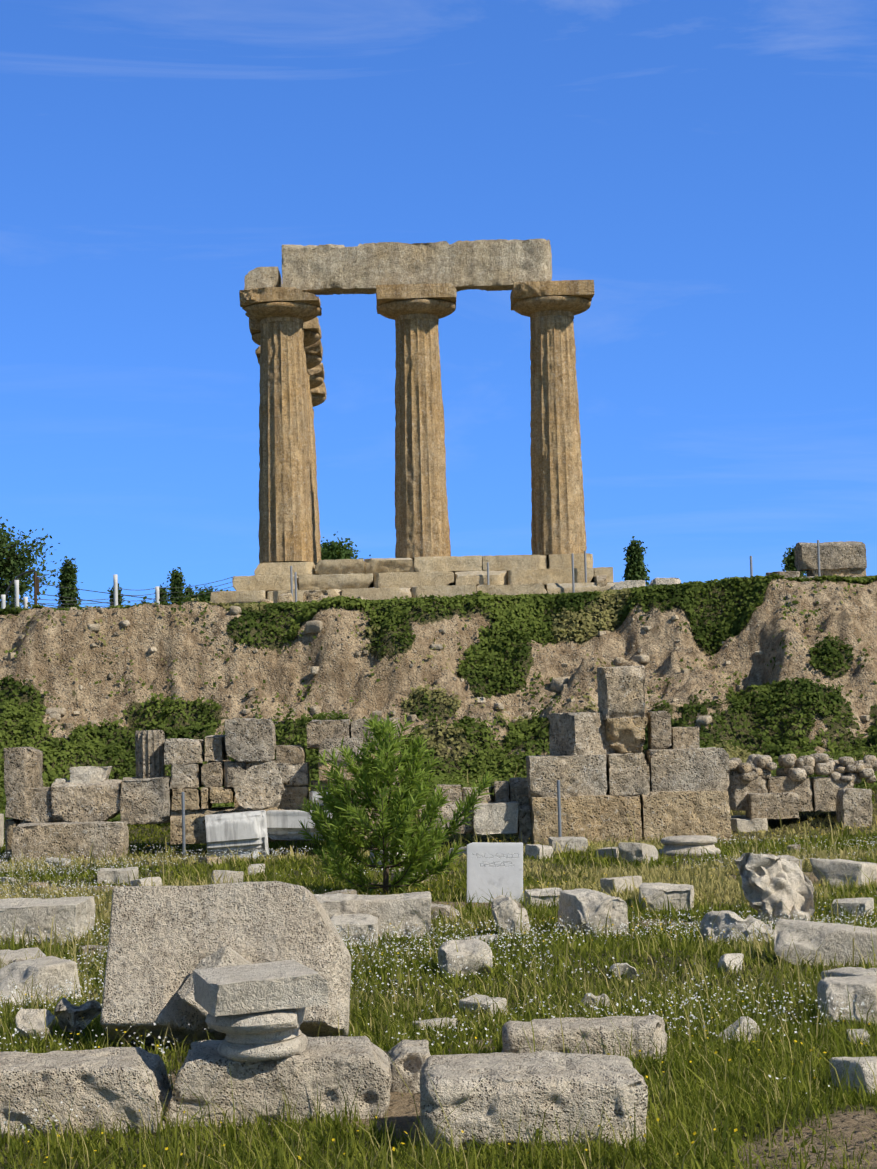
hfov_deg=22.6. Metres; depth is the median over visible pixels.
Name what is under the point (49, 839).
stone block
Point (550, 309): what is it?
temple column
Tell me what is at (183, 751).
block wall
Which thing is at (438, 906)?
limestone field rubble
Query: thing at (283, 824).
cornice block
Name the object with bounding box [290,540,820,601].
crest posts
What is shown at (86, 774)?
block wall
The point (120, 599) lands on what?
cypress
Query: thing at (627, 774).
block wall
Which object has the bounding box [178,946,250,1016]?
stone fragment
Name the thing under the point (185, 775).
block wall
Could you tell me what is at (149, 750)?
fluted drum
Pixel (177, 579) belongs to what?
cypress
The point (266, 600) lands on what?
step stone
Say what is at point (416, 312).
temple column
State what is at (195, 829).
block wall
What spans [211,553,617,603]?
temple crepidoma
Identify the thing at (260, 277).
stone block
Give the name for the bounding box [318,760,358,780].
block wall
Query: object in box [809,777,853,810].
rubble wall block
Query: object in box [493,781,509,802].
low block wall
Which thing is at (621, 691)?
block wall
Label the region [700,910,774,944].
boulder
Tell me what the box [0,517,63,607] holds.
tree
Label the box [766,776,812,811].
rubble wall block
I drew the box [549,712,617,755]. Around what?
dark block wall
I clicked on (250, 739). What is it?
block wall
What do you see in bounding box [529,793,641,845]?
block wall
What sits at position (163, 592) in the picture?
cypress
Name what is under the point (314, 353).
temple column
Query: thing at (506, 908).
rock
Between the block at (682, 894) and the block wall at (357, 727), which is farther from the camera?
the block wall at (357, 727)
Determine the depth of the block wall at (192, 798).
33.09 m
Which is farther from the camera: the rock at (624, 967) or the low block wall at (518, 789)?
the low block wall at (518, 789)
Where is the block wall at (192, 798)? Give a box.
[171,788,200,810]
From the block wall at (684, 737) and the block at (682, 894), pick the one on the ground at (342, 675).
the block at (682, 894)
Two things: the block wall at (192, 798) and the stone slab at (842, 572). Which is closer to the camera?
the block wall at (192, 798)
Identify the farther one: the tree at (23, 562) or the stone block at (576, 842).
the tree at (23, 562)
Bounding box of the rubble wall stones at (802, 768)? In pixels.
[729,753,876,783]
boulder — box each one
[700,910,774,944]
[734,853,814,923]
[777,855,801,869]
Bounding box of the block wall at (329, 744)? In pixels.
[319,738,362,760]
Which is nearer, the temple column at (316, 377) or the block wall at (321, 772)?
the block wall at (321, 772)
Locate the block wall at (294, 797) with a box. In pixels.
[234,786,308,808]
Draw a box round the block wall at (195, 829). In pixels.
[170,806,334,844]
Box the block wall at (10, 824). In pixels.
[4,819,20,856]
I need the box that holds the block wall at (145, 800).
[120,776,171,824]
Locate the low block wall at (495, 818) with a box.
[473,801,518,835]
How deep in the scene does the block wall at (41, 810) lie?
33.15 m
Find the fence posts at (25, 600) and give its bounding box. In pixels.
[1,574,159,608]
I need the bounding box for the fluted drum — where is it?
[135,730,164,777]
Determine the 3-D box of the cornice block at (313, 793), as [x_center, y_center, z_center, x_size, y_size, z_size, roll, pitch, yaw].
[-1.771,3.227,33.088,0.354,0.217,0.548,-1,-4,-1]
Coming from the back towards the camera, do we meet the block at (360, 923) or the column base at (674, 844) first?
the column base at (674, 844)
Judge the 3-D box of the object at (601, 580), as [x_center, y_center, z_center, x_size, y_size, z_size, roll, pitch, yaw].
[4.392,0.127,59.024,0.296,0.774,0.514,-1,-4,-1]
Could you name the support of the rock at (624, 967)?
on the ground at (342, 675)
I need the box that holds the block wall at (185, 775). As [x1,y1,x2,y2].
[170,763,202,788]
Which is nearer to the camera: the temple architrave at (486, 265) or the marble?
the marble
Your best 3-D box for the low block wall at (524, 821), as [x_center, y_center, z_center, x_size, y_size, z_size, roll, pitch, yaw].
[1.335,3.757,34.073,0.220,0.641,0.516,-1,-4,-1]
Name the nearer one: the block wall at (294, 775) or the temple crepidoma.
the block wall at (294, 775)
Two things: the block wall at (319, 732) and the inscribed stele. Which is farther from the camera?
the block wall at (319, 732)
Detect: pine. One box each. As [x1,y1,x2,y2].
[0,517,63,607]
[296,712,496,894]
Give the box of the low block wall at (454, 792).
[433,784,461,804]
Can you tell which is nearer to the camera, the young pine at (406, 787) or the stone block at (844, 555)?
the young pine at (406, 787)
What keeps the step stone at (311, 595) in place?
on the ground at (342, 675)
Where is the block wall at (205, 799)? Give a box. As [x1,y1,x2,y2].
[201,786,211,808]
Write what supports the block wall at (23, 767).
on the block wall at (10, 824)
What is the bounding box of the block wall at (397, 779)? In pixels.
[360,752,399,788]
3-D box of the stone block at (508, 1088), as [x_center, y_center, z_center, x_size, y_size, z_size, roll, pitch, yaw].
[0.402,2.268,9.530,0.971,0.386,0.769,-1,-4,-1]
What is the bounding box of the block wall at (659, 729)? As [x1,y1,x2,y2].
[646,711,671,749]
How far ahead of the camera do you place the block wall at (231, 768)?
33.18 m
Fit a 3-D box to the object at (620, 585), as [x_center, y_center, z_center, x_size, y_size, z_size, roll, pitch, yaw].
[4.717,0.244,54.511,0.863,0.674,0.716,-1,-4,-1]
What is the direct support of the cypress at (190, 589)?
on the ground at (342, 675)
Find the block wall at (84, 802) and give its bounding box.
[51,779,121,822]
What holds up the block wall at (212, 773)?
on the block wall at (222, 794)
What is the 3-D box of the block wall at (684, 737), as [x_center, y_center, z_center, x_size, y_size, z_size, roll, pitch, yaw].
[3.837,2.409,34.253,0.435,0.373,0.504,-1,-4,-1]
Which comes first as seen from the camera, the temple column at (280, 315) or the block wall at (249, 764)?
the block wall at (249, 764)
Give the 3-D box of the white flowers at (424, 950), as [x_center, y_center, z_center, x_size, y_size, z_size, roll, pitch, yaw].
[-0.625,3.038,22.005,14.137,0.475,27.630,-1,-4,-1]
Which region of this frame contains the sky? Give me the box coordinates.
[0,0,876,607]
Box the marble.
[0,814,3,846]
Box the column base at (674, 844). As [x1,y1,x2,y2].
[659,835,720,855]
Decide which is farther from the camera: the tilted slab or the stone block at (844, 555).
the stone block at (844, 555)
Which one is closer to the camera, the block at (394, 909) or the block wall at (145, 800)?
the block at (394, 909)
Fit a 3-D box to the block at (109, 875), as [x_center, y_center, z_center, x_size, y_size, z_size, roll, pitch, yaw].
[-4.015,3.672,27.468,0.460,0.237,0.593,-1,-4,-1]
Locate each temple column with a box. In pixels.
[239,287,321,563]
[249,317,321,564]
[255,340,322,562]
[308,363,324,559]
[310,382,326,559]
[376,283,456,560]
[510,280,594,556]
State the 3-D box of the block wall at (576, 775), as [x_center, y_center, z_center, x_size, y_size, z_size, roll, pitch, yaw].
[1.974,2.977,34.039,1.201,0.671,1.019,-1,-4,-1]
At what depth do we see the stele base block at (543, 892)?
21.83 m
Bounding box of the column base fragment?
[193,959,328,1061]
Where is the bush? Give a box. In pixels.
[781,546,806,576]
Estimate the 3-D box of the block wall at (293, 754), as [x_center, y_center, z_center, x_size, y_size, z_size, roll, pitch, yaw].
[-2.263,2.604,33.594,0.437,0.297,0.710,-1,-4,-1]
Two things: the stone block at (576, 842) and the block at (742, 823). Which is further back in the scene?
the block at (742, 823)
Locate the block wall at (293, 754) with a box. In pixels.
[276,745,305,763]
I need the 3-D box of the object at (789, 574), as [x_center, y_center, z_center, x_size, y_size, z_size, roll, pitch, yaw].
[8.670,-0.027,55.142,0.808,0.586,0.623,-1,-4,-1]
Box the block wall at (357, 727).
[350,717,399,751]
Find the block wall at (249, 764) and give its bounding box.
[246,759,275,769]
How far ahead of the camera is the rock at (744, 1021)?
12.50 m
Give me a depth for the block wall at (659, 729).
33.91 m
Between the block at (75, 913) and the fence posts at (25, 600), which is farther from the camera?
the fence posts at (25, 600)
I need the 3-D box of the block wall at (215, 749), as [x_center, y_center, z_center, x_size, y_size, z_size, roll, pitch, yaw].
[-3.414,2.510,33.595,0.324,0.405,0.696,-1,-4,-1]
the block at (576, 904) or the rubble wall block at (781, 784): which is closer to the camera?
the block at (576, 904)
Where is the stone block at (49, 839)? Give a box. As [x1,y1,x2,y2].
[11,821,128,861]
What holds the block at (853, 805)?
on the ground at (342, 675)
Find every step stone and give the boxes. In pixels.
[258,599,272,602]
[276,592,292,602]
[303,590,328,602]
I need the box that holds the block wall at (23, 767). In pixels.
[4,747,42,821]
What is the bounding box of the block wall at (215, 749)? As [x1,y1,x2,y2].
[205,735,226,760]
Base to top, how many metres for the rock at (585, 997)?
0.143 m
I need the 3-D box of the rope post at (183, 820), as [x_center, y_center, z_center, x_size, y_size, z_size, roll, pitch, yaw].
[-3.752,3.587,32.242,0.048,1.069,0.108,-1,-4,-1]
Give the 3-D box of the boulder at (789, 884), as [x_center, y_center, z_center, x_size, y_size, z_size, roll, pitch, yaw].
[3.036,2.771,19.753,0.686,0.707,0.439,-1,-4,-1]
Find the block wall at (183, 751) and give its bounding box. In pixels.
[164,738,204,764]
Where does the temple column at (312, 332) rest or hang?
on the temple crepidoma
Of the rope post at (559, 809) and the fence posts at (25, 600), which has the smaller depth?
the rope post at (559, 809)
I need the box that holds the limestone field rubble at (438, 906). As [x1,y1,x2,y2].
[10,844,800,963]
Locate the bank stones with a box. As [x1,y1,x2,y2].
[0,579,872,740]
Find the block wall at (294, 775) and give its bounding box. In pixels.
[276,762,309,786]
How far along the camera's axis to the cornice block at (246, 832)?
32.11 m
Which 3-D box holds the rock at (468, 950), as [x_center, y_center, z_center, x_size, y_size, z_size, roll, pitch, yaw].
[0.193,2.701,15.759,0.389,0.279,0.470,-1,-4,-1]
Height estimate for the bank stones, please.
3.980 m
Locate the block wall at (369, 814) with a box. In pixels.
[346,788,395,839]
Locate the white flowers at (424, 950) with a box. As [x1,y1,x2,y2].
[0,828,876,1130]
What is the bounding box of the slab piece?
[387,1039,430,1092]
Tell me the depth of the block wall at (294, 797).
33.22 m
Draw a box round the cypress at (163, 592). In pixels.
[153,582,169,604]
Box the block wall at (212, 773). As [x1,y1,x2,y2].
[201,761,224,786]
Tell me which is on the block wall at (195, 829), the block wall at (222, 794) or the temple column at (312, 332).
the block wall at (222, 794)
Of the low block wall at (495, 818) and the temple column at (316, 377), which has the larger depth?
the temple column at (316, 377)
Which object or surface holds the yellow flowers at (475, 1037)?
on the ground at (342, 675)
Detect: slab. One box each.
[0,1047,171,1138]
[100,881,350,1041]
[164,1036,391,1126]
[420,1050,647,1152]
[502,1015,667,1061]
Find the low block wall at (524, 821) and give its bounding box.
[518,806,531,844]
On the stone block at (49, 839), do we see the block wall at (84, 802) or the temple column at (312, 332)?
the block wall at (84, 802)
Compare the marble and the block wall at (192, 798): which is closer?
the block wall at (192, 798)
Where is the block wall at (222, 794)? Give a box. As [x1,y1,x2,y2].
[209,787,234,803]
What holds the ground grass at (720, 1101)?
on the ground at (342, 675)
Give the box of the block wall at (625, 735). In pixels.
[605,717,647,753]
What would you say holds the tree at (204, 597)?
on the ground at (342, 675)
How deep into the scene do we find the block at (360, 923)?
17.97 m
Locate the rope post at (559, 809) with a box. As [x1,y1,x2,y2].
[557,780,561,836]
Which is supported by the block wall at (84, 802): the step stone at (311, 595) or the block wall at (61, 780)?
the block wall at (61, 780)
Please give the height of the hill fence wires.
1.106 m
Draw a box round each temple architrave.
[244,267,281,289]
[282,239,551,294]
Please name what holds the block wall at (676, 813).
on the ground at (342, 675)
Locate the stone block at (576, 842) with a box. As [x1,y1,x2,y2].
[548,837,587,853]
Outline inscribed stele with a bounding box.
[467,842,522,902]
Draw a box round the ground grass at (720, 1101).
[0,743,876,1168]
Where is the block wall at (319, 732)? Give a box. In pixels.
[307,719,350,748]
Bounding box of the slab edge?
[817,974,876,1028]
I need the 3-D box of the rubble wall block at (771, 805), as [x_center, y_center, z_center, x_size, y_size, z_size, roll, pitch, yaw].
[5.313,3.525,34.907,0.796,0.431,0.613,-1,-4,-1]
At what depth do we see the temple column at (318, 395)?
76.67 m
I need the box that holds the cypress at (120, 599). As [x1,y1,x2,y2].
[107,583,124,606]
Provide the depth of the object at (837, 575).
54.69 m
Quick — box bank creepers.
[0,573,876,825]
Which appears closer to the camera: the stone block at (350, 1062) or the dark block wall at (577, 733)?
the stone block at (350, 1062)
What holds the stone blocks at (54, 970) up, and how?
on the ground at (342, 675)
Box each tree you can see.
[184,585,222,603]
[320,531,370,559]
[622,536,651,585]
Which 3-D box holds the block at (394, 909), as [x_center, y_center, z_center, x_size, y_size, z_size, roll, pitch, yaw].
[-0.663,2.900,18.944,1.217,0.427,0.718,-1,-4,-1]
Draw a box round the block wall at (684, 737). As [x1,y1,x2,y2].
[670,727,699,748]
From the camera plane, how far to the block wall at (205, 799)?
33.09 m
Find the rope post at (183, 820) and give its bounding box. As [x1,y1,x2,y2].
[181,792,185,855]
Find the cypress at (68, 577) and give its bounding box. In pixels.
[55,556,82,607]
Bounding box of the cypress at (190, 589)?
[184,584,192,597]
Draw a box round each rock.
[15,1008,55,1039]
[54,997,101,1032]
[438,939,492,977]
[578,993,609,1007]
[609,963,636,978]
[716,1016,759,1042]
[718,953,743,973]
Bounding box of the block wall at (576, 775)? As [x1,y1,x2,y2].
[526,754,606,798]
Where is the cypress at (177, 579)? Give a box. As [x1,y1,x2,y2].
[164,567,191,604]
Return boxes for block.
[0,896,94,944]
[97,867,138,884]
[205,810,268,857]
[266,810,332,839]
[309,791,327,805]
[313,891,431,938]
[331,913,377,947]
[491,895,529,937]
[524,888,561,907]
[558,888,628,936]
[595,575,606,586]
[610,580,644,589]
[639,882,694,911]
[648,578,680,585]
[727,774,767,810]
[731,815,767,831]
[745,792,799,818]
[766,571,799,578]
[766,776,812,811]
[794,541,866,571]
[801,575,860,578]
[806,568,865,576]
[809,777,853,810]
[836,788,872,827]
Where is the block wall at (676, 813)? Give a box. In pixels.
[639,790,731,841]
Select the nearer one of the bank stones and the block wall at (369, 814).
the block wall at (369, 814)
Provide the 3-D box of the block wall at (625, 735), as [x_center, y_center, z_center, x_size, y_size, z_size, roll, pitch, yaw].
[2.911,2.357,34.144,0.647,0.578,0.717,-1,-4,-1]
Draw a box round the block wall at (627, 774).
[606,753,649,795]
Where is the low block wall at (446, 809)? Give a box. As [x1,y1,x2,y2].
[418,804,473,833]
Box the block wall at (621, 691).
[597,666,644,719]
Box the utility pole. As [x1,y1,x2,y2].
[34,572,38,605]
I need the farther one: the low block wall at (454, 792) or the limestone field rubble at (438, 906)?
the low block wall at (454, 792)
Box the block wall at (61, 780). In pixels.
[55,778,67,782]
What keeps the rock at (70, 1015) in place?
on the ground at (342, 675)
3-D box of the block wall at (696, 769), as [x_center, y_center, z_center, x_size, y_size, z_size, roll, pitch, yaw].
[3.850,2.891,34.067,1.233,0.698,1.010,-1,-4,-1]
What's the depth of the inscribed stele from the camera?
22.66 m
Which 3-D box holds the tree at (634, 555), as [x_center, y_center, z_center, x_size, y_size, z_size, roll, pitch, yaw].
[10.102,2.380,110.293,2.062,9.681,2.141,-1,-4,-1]
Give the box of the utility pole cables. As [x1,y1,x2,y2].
[5,570,183,606]
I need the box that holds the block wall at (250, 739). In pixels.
[225,718,275,761]
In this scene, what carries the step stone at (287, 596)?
on the ground at (342, 675)
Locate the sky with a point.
(710, 166)
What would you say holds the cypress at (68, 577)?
on the ground at (342, 675)
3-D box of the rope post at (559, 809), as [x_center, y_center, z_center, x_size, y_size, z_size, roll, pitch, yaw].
[1.758,3.394,31.787,0.048,1.106,0.108,-1,-4,-1]
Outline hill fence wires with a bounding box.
[0,577,233,607]
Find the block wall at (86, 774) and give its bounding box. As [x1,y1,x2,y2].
[70,766,112,782]
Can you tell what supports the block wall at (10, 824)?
on the ground at (342, 675)
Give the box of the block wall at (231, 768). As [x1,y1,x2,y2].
[224,761,245,786]
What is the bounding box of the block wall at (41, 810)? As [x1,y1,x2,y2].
[20,787,53,823]
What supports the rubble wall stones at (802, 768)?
on the rubble wall block at (781, 784)
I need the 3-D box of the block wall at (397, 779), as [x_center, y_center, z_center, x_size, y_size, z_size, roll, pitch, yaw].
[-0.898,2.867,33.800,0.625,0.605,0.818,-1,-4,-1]
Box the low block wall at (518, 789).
[509,777,528,805]
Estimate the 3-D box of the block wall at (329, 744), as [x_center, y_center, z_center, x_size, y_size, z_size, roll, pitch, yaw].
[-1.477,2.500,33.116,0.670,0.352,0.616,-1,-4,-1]
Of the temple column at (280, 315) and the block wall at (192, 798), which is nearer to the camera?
the block wall at (192, 798)
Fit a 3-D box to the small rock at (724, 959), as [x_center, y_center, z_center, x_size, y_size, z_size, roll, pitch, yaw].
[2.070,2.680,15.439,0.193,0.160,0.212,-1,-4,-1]
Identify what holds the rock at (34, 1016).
on the ground at (342, 675)
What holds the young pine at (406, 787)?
on the ground at (342, 675)
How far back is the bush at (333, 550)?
169.53 m
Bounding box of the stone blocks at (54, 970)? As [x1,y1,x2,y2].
[0,842,876,1095]
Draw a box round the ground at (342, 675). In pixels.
[0,575,876,1168]
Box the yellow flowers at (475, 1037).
[19,809,875,1166]

